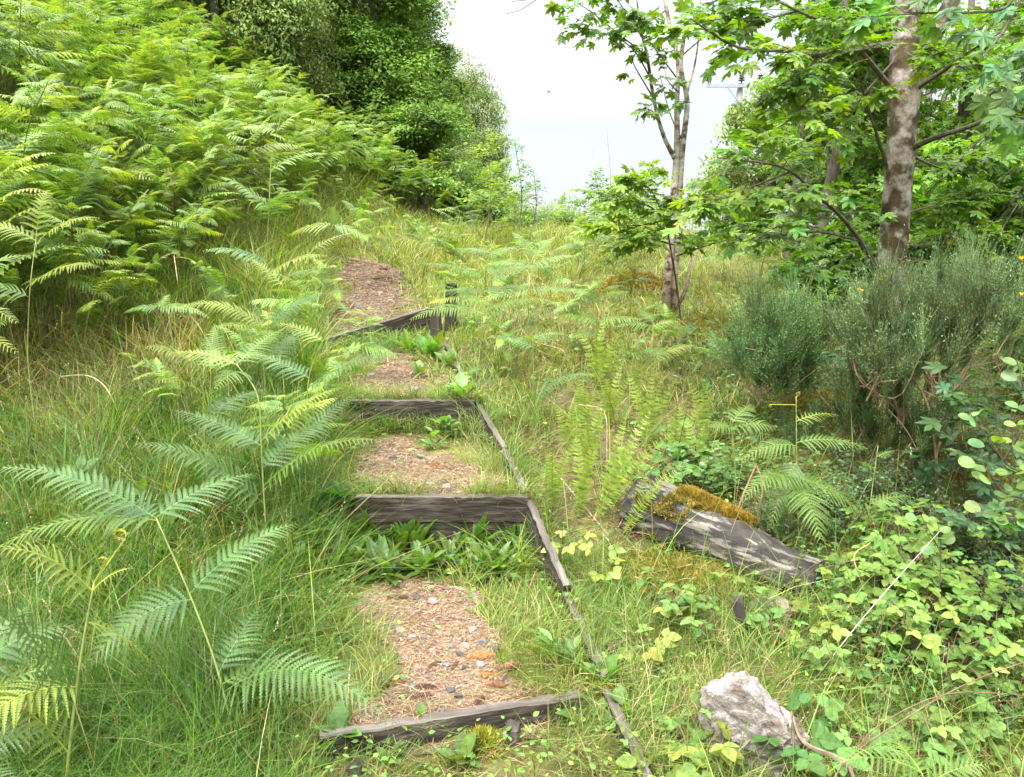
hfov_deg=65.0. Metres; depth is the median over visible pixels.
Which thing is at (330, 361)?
bracken
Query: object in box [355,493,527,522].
step board
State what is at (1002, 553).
shrub
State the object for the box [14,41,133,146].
bracken
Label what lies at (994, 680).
bramble
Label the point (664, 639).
bramble
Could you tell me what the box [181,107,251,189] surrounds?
bracken
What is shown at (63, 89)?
bracken
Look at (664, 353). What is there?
bracken
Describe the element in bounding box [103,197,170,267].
bracken
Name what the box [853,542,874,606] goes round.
dead stalk
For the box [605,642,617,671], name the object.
wooden peg
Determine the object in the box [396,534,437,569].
leafy herb
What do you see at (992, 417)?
young sycamore
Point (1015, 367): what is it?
scrub
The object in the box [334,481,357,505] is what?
leafy herb
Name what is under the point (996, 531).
young sycamore
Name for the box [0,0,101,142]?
bracken
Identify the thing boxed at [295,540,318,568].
leafy herb
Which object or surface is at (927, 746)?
bramble
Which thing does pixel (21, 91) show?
bracken
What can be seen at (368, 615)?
grass tuft
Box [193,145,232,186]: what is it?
bracken
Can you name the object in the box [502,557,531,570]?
leafy herb
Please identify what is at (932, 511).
shrub
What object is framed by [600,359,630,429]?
ladder fern
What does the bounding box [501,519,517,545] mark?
leafy herb
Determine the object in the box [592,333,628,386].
ladder fern
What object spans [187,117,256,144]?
bracken
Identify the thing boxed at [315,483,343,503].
leafy herb
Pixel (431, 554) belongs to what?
leafy herb
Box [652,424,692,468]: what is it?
bramble
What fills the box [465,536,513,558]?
leafy herb
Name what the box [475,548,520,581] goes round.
leafy herb
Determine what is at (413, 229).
bracken
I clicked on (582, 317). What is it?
bracken
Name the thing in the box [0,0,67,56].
bracken
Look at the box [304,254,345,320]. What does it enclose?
bracken
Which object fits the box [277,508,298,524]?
leafy herb
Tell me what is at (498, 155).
birch tree
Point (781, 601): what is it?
buried stone
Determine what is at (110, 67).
bracken
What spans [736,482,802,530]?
shrub
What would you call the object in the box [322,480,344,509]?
leafy herb
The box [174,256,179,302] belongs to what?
dead stalk
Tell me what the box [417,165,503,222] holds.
bush
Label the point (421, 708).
weed
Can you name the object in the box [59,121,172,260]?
bracken
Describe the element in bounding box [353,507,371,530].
leafy herb
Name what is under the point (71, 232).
bracken
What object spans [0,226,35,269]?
bracken
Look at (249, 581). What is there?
weed
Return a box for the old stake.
[732,595,746,638]
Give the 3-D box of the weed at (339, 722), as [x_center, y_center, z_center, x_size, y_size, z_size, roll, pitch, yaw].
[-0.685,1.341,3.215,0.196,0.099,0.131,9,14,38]
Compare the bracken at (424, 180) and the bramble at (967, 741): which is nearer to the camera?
the bramble at (967, 741)
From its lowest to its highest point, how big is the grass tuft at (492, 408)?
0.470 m
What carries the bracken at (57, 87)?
on the ground at (552, 765)
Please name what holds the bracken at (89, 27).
on the ground at (552, 765)
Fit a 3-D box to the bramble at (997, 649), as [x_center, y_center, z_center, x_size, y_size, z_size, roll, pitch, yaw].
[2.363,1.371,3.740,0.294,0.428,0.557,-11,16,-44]
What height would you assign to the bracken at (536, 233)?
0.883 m
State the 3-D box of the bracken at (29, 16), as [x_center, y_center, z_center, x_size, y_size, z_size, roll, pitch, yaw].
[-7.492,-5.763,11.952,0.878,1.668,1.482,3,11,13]
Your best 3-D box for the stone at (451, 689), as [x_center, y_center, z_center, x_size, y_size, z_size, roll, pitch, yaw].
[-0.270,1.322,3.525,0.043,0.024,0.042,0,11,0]
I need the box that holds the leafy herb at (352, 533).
[345,527,372,548]
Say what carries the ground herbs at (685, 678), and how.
on the ground at (552, 765)
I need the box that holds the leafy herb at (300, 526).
[288,521,320,534]
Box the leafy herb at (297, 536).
[291,527,301,540]
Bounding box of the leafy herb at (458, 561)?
[444,549,473,573]
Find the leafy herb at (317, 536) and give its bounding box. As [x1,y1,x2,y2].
[307,533,331,541]
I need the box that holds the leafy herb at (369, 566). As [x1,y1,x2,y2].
[349,555,387,574]
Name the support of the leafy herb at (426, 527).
on the ground at (552, 765)
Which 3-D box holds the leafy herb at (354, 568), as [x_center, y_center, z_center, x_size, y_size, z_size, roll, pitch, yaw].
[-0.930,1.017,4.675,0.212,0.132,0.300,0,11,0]
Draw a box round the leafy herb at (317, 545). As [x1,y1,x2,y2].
[311,543,329,559]
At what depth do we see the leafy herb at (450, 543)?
4.84 m
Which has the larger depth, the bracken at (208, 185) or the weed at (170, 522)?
the bracken at (208, 185)
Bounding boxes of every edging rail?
[444,344,464,373]
[475,401,507,455]
[501,449,528,493]
[526,496,570,599]
[561,592,611,684]
[601,686,651,776]
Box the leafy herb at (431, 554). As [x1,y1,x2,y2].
[409,547,443,572]
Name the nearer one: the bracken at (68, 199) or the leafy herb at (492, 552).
the leafy herb at (492, 552)
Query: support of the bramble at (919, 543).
on the ground at (552, 765)
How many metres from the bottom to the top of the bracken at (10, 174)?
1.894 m
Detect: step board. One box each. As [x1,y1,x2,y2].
[319,690,581,759]
[326,307,429,347]
[350,398,474,423]
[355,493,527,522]
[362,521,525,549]
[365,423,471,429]
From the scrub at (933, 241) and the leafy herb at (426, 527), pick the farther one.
the scrub at (933, 241)
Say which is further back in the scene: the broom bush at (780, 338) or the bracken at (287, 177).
the bracken at (287, 177)
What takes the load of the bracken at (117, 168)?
on the ground at (552, 765)
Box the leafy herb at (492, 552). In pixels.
[490,548,504,559]
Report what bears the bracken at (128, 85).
on the ground at (552, 765)
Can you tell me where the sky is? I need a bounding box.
[361,0,1022,229]
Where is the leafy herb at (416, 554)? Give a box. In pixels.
[391,539,445,570]
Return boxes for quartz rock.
[697,670,809,776]
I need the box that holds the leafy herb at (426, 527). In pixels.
[399,519,436,533]
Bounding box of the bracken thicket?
[0,0,665,261]
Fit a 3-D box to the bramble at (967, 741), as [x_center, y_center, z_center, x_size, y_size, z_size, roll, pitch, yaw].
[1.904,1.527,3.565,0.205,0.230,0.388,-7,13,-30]
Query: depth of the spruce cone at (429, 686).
3.54 m
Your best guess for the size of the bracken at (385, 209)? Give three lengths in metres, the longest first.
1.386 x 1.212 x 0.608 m
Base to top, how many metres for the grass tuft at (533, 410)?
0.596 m
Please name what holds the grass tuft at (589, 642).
on the ground at (552, 765)
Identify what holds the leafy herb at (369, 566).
on the ground at (552, 765)
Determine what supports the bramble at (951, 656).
on the ground at (552, 765)
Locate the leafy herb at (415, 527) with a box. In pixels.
[393,517,423,547]
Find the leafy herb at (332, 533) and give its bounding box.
[318,525,347,541]
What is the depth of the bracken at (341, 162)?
16.46 m
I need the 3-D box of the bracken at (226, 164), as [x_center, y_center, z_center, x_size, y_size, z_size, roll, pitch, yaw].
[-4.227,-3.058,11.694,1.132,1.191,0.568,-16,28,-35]
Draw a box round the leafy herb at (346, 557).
[315,536,374,575]
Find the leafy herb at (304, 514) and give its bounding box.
[297,503,321,527]
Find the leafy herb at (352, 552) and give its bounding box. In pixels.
[342,544,354,556]
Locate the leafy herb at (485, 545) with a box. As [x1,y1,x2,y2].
[465,539,493,557]
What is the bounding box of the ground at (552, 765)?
[0,3,1023,776]
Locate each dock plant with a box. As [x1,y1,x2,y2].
[394,328,418,350]
[409,360,425,374]
[410,329,444,357]
[434,348,455,364]
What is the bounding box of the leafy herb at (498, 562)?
[471,560,503,575]
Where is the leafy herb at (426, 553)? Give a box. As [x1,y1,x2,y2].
[402,544,453,576]
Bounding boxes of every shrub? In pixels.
[659,441,713,485]
[687,456,752,496]
[707,440,755,489]
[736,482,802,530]
[747,497,818,546]
[748,484,827,540]
[765,470,850,514]
[776,464,847,521]
[781,488,858,541]
[795,472,844,519]
[798,493,851,548]
[800,468,856,523]
[811,462,869,519]
[814,473,856,516]
[824,437,872,475]
[834,489,912,534]
[839,450,896,504]
[840,453,911,498]
[841,447,898,500]
[845,460,928,512]
[868,476,933,526]
[874,449,938,490]
[882,468,951,515]
[893,460,955,501]
[897,487,949,540]
[916,491,986,561]
[934,495,1011,557]
[938,509,1011,566]
[965,549,1023,617]
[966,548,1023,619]
[967,539,1023,613]
[982,545,1023,593]
[990,512,1023,567]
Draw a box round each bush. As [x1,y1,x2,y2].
[379,144,480,213]
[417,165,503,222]
[472,162,520,224]
[489,205,544,226]
[527,204,579,224]
[546,195,609,229]
[570,183,657,233]
[582,203,698,244]
[664,228,752,246]
[696,255,851,457]
[735,226,783,256]
[764,357,952,481]
[811,215,1023,503]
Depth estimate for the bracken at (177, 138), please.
10.69 m
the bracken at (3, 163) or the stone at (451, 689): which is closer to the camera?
the stone at (451, 689)
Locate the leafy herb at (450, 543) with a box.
[431,536,472,569]
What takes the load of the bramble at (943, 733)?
on the ground at (552, 765)
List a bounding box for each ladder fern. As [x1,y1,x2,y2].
[544,440,575,511]
[553,398,591,452]
[571,400,606,475]
[571,432,599,519]
[574,380,597,434]
[580,316,621,388]
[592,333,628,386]
[596,410,679,519]
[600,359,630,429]
[621,466,681,535]
[627,370,675,451]
[629,358,642,410]
[666,401,702,460]
[683,413,708,461]
[687,375,712,439]
[710,447,745,494]
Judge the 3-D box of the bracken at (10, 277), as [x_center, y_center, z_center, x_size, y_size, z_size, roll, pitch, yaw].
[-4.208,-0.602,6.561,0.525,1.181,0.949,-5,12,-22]
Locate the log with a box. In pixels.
[619,474,824,596]
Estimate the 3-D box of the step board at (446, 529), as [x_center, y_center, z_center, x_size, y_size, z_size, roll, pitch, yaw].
[-0.426,0.912,5.022,1.070,0.189,0.062,0,11,-1]
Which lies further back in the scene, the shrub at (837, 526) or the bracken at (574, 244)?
the bracken at (574, 244)
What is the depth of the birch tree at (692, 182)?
25.53 m
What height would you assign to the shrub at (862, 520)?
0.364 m
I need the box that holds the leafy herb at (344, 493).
[335,487,358,501]
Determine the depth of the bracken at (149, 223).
9.17 m
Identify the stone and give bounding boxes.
[395,626,404,632]
[407,634,417,639]
[427,598,437,604]
[429,648,435,653]
[442,662,450,667]
[446,687,454,691]
[454,693,462,698]
[456,651,463,655]
[459,642,469,648]
[468,626,478,631]
[473,661,484,666]
[476,638,487,644]
[745,594,793,621]
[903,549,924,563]
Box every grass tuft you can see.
[147,546,418,656]
[226,608,407,715]
[289,570,434,657]
[290,697,475,776]
[292,283,368,310]
[310,373,393,407]
[332,325,427,356]
[332,405,427,434]
[356,684,466,758]
[361,381,427,402]
[364,316,445,348]
[375,463,453,503]
[413,375,470,394]
[413,398,508,440]
[421,461,525,503]
[423,446,474,467]
[436,376,536,430]
[445,515,574,581]
[458,423,535,476]
[463,583,596,657]
[471,366,572,436]
[488,417,558,461]
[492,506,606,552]
[505,693,623,776]
[511,527,623,583]
[522,530,685,621]
[523,459,593,500]
[524,479,602,523]
[527,604,666,674]
[553,557,710,649]
[560,671,734,775]
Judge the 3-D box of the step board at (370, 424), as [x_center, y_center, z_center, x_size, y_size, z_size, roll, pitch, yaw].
[-0.760,0.320,6.535,0.880,0.099,0.057,0,11,0]
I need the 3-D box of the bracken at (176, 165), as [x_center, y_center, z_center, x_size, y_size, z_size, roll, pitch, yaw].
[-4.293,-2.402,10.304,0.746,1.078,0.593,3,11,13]
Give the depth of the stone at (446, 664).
3.71 m
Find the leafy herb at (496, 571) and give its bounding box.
[479,552,511,580]
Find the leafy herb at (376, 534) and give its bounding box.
[370,524,392,540]
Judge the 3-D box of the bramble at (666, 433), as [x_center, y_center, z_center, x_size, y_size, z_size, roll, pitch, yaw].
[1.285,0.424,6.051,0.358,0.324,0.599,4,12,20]
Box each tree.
[92,0,233,38]
[128,0,336,127]
[219,0,350,146]
[299,0,379,142]
[299,36,388,151]
[313,0,458,181]
[324,32,471,190]
[375,94,479,208]
[376,0,453,187]
[413,36,480,153]
[440,46,520,172]
[461,117,512,193]
[506,0,748,316]
[648,0,1023,349]
[682,158,784,235]
[697,96,826,230]
[727,41,884,235]
[745,0,982,295]
[755,2,989,224]
[759,89,945,235]
[772,0,946,263]
[772,28,984,228]
[820,0,1023,188]
[833,40,1014,226]
[841,0,1023,161]
[913,0,1023,274]
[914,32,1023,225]
[938,0,1023,189]
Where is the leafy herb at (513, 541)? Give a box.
[509,536,534,559]
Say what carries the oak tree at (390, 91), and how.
on the ground at (552, 765)
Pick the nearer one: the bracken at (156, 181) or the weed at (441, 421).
the weed at (441, 421)
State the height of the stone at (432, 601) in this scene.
0.046 m
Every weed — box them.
[59,693,107,745]
[60,454,99,492]
[71,553,113,601]
[101,487,127,511]
[120,478,146,524]
[133,555,159,584]
[136,536,166,556]
[159,508,183,546]
[188,517,219,543]
[223,446,260,472]
[230,573,273,591]
[263,644,300,677]
[284,463,313,497]
[295,564,315,597]
[306,731,334,766]
[314,699,361,736]
[375,739,404,763]
[411,702,426,715]
[421,426,447,447]
[428,415,460,440]
[435,731,479,767]
[444,372,477,398]
[534,628,574,664]
[555,687,631,731]
[562,634,590,672]
[583,653,622,678]
[607,683,635,727]
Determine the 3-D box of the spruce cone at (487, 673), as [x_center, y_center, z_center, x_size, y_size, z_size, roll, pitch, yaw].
[-0.101,1.297,3.635,0.096,0.038,0.038,0,11,0]
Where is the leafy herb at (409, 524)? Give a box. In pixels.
[394,518,414,539]
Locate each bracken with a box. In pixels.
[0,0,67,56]
[0,0,86,85]
[0,0,87,112]
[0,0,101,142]
[0,33,36,72]
[0,38,32,66]
[0,45,45,92]
[0,65,104,262]
[0,68,117,180]
[0,99,44,280]
[0,107,51,186]
[0,130,76,277]
[0,141,36,334]
[0,149,21,249]
[0,152,64,273]
[0,178,109,308]
[0,190,98,438]
[0,202,128,330]
[0,213,38,263]
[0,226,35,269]
[0,254,29,353]
[0,268,31,375]
[0,463,396,733]
[0,528,150,776]
[0,602,76,703]
[0,715,74,776]
[1,0,64,28]
[1,17,35,84]
[2,0,134,94]
[2,128,83,201]
[2,240,57,323]
[4,81,80,169]
[5,45,121,154]
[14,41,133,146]
[14,168,121,269]
[16,88,112,151]
[17,110,105,227]
[20,95,139,272]
[20,220,120,333]
[21,97,60,134]
[22,18,126,115]
[22,68,81,143]
[23,0,116,51]
[24,11,112,120]
[26,75,111,193]
[26,141,120,219]
[28,137,123,305]
[30,3,138,109]
[33,27,59,74]
[42,1,93,70]
[42,156,123,250]
[44,206,86,281]
[50,230,146,329]
[54,162,135,241]
[56,176,85,258]
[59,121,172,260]
[61,98,128,146]
[66,30,148,119]
[66,78,125,233]
[71,243,159,366]
[72,190,163,290]
[73,192,158,270]
[81,84,177,183]
[81,90,124,204]
[81,115,129,160]
[82,71,147,159]
[83,89,196,194]
[88,52,184,147]
[89,137,137,207]
[91,151,138,226]
[92,168,164,258]
[93,55,137,100]
[94,637,191,725]
[96,91,187,166]
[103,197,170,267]
[106,157,170,241]
[106,169,173,244]
[107,252,175,341]
[108,88,139,144]
[112,197,172,256]
[115,142,193,267]
[116,155,173,237]
[118,161,183,251]
[119,183,173,268]
[119,353,183,414]
[120,37,187,126]
[120,83,153,158]
[122,171,175,267]
[123,294,209,378]
[124,199,224,300]
[133,195,172,266]
[135,113,184,154]
[135,328,381,566]
[145,324,273,520]
[147,122,198,186]
[147,185,173,240]
[148,118,250,212]
[152,119,229,226]
[156,201,217,295]
[159,158,205,239]
[160,157,210,228]
[161,63,230,158]
[165,162,213,241]
[169,109,252,237]
[170,108,224,185]
[170,163,233,211]
[171,166,239,263]
[172,144,221,251]
[172,166,221,222]
[176,183,239,248]
[176,233,352,423]
[180,257,237,339]
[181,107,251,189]
[181,164,225,227]
[181,199,235,281]
[185,98,242,243]
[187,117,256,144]
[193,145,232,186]
[196,158,237,230]
[200,79,247,155]
[200,204,242,257]
[202,167,262,240]
[204,93,327,316]
[206,188,248,234]
[215,138,253,179]
[215,390,351,500]
[216,114,313,226]
[216,301,293,406]
[217,142,263,180]
[226,149,274,229]
[226,180,292,250]
[243,164,275,187]
[247,265,323,328]
[249,166,283,214]
[249,300,402,475]
[255,191,287,254]
[270,172,308,195]
[273,164,300,214]
[275,168,302,197]
[281,141,304,167]
[283,163,294,184]
[287,142,325,168]
[287,171,315,198]
[288,207,367,284]
[289,175,321,227]
[294,342,373,433]
[295,163,324,197]
[303,140,331,175]
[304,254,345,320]
[313,134,344,176]
[318,175,347,206]
[329,145,347,171]
[329,306,401,376]
[342,187,386,240]
[352,194,403,280]
[359,174,388,201]
[400,213,430,260]
[405,167,433,212]
[411,222,462,277]
[411,242,556,365]
[424,217,472,268]
[428,260,491,310]
[429,183,443,204]
[433,182,455,214]
[438,192,452,217]
[449,186,465,214]
[472,240,516,292]
[477,232,579,337]
[477,312,540,383]
[480,258,533,324]
[495,332,595,420]
[510,225,550,268]
[529,249,571,304]
[553,214,616,287]
[553,274,614,347]
[555,288,641,341]
[572,232,600,264]
[593,242,633,285]
[600,266,657,310]
[610,308,695,399]
[613,219,650,266]
[637,297,680,375]
[656,238,697,268]
[694,321,746,388]
[704,232,753,280]
[704,404,773,505]
[737,239,783,278]
[737,392,871,550]
[755,175,821,281]
[761,200,817,236]
[825,738,988,776]
[833,197,869,226]
[841,447,910,534]
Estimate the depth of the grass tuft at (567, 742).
3.22 m
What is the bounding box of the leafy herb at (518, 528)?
[501,521,526,546]
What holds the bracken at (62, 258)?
on the ground at (552, 765)
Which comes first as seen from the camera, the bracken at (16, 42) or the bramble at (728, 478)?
the bramble at (728, 478)
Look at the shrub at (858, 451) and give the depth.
5.84 m
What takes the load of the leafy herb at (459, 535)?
on the ground at (552, 765)
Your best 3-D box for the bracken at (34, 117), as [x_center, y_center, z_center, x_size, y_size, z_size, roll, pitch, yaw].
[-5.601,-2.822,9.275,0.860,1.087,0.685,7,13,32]
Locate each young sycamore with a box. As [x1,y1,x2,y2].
[569,159,755,322]
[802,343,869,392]
[901,435,1002,510]
[915,358,1023,542]
[935,490,1023,572]
[943,353,1023,511]
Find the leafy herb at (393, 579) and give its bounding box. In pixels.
[362,533,411,585]
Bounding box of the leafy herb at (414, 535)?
[409,524,436,559]
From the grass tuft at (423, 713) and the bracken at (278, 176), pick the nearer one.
the grass tuft at (423, 713)
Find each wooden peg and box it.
[346,759,362,776]
[505,719,521,749]
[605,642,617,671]
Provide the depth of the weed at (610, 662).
3.60 m
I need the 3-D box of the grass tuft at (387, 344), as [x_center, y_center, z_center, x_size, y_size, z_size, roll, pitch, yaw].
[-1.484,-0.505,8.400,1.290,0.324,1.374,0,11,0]
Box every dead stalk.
[67,207,75,319]
[69,375,119,416]
[98,189,148,249]
[168,169,176,232]
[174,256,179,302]
[517,322,565,363]
[554,470,606,533]
[578,404,607,472]
[738,463,756,507]
[756,466,762,525]
[790,711,854,776]
[810,531,939,683]
[834,662,1023,776]
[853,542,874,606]
[853,692,1023,771]
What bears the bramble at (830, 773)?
on the ground at (552, 765)
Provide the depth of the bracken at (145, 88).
11.37 m
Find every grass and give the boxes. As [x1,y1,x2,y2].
[0,9,1023,776]
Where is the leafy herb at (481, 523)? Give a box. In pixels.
[459,512,502,545]
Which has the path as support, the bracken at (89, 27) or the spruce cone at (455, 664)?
the spruce cone at (455, 664)
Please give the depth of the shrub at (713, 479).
5.46 m
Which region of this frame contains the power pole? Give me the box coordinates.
[706,73,763,188]
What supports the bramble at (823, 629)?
on the ground at (552, 765)
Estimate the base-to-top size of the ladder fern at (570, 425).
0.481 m
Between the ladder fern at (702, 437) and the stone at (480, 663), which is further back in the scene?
the ladder fern at (702, 437)
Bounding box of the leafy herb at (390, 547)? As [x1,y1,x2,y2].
[377,538,413,564]
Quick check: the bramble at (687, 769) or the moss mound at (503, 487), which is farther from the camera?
the moss mound at (503, 487)
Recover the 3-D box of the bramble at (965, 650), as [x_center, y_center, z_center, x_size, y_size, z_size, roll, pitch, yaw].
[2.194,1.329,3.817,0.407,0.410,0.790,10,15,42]
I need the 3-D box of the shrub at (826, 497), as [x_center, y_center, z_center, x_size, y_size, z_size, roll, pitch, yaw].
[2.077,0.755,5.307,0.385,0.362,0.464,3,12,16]
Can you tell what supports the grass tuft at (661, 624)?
on the ground at (552, 765)
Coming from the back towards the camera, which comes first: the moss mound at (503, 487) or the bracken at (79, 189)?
the bracken at (79, 189)
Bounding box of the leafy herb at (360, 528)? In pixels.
[335,507,371,544]
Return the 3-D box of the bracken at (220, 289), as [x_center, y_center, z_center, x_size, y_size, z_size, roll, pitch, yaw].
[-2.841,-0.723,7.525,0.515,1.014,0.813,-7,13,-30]
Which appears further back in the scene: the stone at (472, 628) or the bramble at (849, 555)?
the bramble at (849, 555)
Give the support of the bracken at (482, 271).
on the ground at (552, 765)
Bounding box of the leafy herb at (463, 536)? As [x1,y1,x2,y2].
[453,532,473,551]
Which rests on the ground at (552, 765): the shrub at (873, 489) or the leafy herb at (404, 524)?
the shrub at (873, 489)
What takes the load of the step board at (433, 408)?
on the step board at (370, 424)
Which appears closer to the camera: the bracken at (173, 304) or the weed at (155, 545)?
the weed at (155, 545)
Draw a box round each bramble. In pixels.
[540,530,595,564]
[578,541,626,582]
[611,745,713,776]
[618,624,681,665]
[620,456,687,483]
[635,463,701,486]
[636,566,697,612]
[639,713,743,772]
[649,710,706,762]
[651,692,711,735]
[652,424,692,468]
[652,582,698,627]
[660,584,709,618]
[661,419,709,453]
[663,463,750,491]
[669,434,722,464]
[672,441,736,485]
[678,595,719,636]
[684,449,752,483]
[706,572,778,611]
[745,605,851,666]
[746,605,811,652]
[750,689,870,776]
[788,600,852,646]
[790,746,858,776]
[794,625,841,670]
[797,587,861,618]
[817,581,880,614]
[819,551,935,608]
[822,590,943,681]
[828,651,879,695]
[830,621,910,663]
[832,633,877,681]
[834,561,937,606]
[834,715,912,754]
[839,503,939,569]
[842,571,999,647]
[848,602,883,637]
[852,702,949,766]
[853,684,962,744]
[854,499,952,558]
[855,595,929,680]
[857,535,981,603]
[860,514,942,579]
[863,596,958,670]
[867,702,972,756]
[870,559,967,646]
[873,524,959,590]
[873,627,916,654]
[874,592,980,629]
[875,532,980,607]
[881,587,1023,679]
[885,503,1011,563]
[887,719,972,776]
[891,696,984,756]
[900,574,1023,632]
[905,697,1001,737]
[907,564,982,639]
[912,498,1004,564]
[920,562,1023,636]
[921,540,1000,582]
[921,641,1010,682]
[921,732,972,767]
[922,615,1023,695]
[929,611,990,648]
[931,596,1023,671]
[935,690,1005,750]
[937,623,987,674]
[941,576,1023,644]
[959,626,1023,703]
[961,707,1023,776]
[962,675,1023,752]
[982,678,1023,736]
[991,530,1023,600]
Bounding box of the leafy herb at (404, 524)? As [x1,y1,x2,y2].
[393,520,427,537]
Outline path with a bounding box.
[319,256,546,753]
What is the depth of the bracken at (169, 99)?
9.80 m
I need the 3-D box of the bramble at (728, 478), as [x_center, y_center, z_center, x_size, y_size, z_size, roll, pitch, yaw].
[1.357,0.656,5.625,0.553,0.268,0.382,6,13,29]
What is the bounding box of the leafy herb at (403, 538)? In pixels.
[397,522,437,559]
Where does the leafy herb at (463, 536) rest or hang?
on the ground at (552, 765)
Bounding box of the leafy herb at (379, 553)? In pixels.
[360,543,416,580]
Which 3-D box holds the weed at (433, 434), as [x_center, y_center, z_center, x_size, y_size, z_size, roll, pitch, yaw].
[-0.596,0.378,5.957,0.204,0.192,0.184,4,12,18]
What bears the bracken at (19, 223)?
on the ground at (552, 765)
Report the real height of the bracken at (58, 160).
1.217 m
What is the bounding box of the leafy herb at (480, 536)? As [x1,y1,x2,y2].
[459,511,489,539]
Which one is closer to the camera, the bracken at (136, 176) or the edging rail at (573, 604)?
the edging rail at (573, 604)
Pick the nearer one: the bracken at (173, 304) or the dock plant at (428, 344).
the bracken at (173, 304)
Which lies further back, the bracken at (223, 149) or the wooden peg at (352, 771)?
the bracken at (223, 149)
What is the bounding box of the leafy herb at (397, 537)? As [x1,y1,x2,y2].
[365,529,405,548]
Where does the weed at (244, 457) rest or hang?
on the ground at (552, 765)
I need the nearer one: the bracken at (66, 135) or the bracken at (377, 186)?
the bracken at (66, 135)
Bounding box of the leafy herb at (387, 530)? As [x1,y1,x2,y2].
[368,519,395,543]
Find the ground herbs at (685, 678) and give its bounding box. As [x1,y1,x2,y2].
[3,98,1023,776]
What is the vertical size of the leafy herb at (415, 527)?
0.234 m
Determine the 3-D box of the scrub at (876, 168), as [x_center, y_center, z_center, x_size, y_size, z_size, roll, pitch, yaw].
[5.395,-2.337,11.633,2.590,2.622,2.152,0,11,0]
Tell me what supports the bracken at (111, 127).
on the ground at (552, 765)
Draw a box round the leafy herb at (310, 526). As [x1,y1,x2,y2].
[300,521,320,545]
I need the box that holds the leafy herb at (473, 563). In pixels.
[453,547,492,573]
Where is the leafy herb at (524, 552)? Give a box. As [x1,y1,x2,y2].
[513,544,536,560]
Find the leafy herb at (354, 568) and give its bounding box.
[329,548,365,580]
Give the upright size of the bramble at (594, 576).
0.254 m
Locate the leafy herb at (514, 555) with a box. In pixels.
[492,548,518,566]
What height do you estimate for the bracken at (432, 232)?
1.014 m
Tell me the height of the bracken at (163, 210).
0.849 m
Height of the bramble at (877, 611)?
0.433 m
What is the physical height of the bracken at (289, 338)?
1.498 m
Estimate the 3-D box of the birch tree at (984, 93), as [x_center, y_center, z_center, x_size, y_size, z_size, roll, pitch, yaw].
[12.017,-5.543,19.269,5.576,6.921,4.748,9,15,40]
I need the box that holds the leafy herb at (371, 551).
[353,535,403,575]
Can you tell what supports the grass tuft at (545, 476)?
on the ground at (552, 765)
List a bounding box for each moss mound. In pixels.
[452,723,506,763]
[457,290,574,304]
[490,484,517,489]
[501,692,548,700]
[594,677,614,698]
[598,270,662,296]
[604,546,749,595]
[647,312,751,339]
[679,579,755,607]
[782,388,855,431]
[922,433,1022,490]
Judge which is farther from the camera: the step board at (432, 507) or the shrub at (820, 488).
the shrub at (820, 488)
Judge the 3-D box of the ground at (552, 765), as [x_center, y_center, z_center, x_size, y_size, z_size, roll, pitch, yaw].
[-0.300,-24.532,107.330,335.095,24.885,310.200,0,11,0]
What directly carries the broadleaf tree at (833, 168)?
on the ground at (552, 765)
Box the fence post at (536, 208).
[534,206,538,224]
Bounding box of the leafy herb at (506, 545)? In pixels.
[474,540,511,581]
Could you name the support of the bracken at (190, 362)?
on the ground at (552, 765)
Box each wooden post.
[430,305,441,338]
[444,283,457,332]
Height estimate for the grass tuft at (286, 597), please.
0.431 m
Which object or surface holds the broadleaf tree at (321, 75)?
on the ground at (552, 765)
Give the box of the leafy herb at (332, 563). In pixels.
[321,550,347,574]
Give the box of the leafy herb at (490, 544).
[483,541,520,573]
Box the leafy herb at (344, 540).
[323,529,366,567]
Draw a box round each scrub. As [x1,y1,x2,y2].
[762,256,805,290]
[766,215,927,299]
[791,136,957,258]
[795,234,934,309]
[828,170,1023,306]
[906,225,1014,320]
[912,216,1023,333]
[913,130,1023,288]
[968,321,1023,395]
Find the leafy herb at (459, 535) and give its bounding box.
[435,531,469,555]
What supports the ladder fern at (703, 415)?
on the ground at (552, 765)
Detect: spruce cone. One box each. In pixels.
[387,594,408,599]
[389,677,403,683]
[406,692,431,699]
[415,684,437,689]
[427,660,440,669]
[428,463,439,466]
[451,660,458,669]
[466,650,494,659]
[472,695,485,705]
[479,671,499,677]
[484,680,505,687]
[497,661,520,670]
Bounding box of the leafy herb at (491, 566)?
[468,549,515,582]
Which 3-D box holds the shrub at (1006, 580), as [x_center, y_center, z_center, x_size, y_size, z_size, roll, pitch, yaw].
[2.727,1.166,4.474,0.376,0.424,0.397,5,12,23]
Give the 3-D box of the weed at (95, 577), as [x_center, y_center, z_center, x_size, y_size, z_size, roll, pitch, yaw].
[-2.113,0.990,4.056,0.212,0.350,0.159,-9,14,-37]
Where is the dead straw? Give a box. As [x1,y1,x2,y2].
[0,9,1023,776]
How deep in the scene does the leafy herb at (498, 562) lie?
4.59 m
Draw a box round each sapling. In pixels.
[459,132,529,241]
[497,139,538,238]
[527,166,555,239]
[585,166,613,220]
[600,182,633,217]
[905,507,963,632]
[958,357,1023,527]
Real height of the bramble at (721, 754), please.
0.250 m
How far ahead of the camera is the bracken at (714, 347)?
7.25 m
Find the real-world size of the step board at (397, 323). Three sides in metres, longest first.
1.456 x 0.348 x 0.068 m
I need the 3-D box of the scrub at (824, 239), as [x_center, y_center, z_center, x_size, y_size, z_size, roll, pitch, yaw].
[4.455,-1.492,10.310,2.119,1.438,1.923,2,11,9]

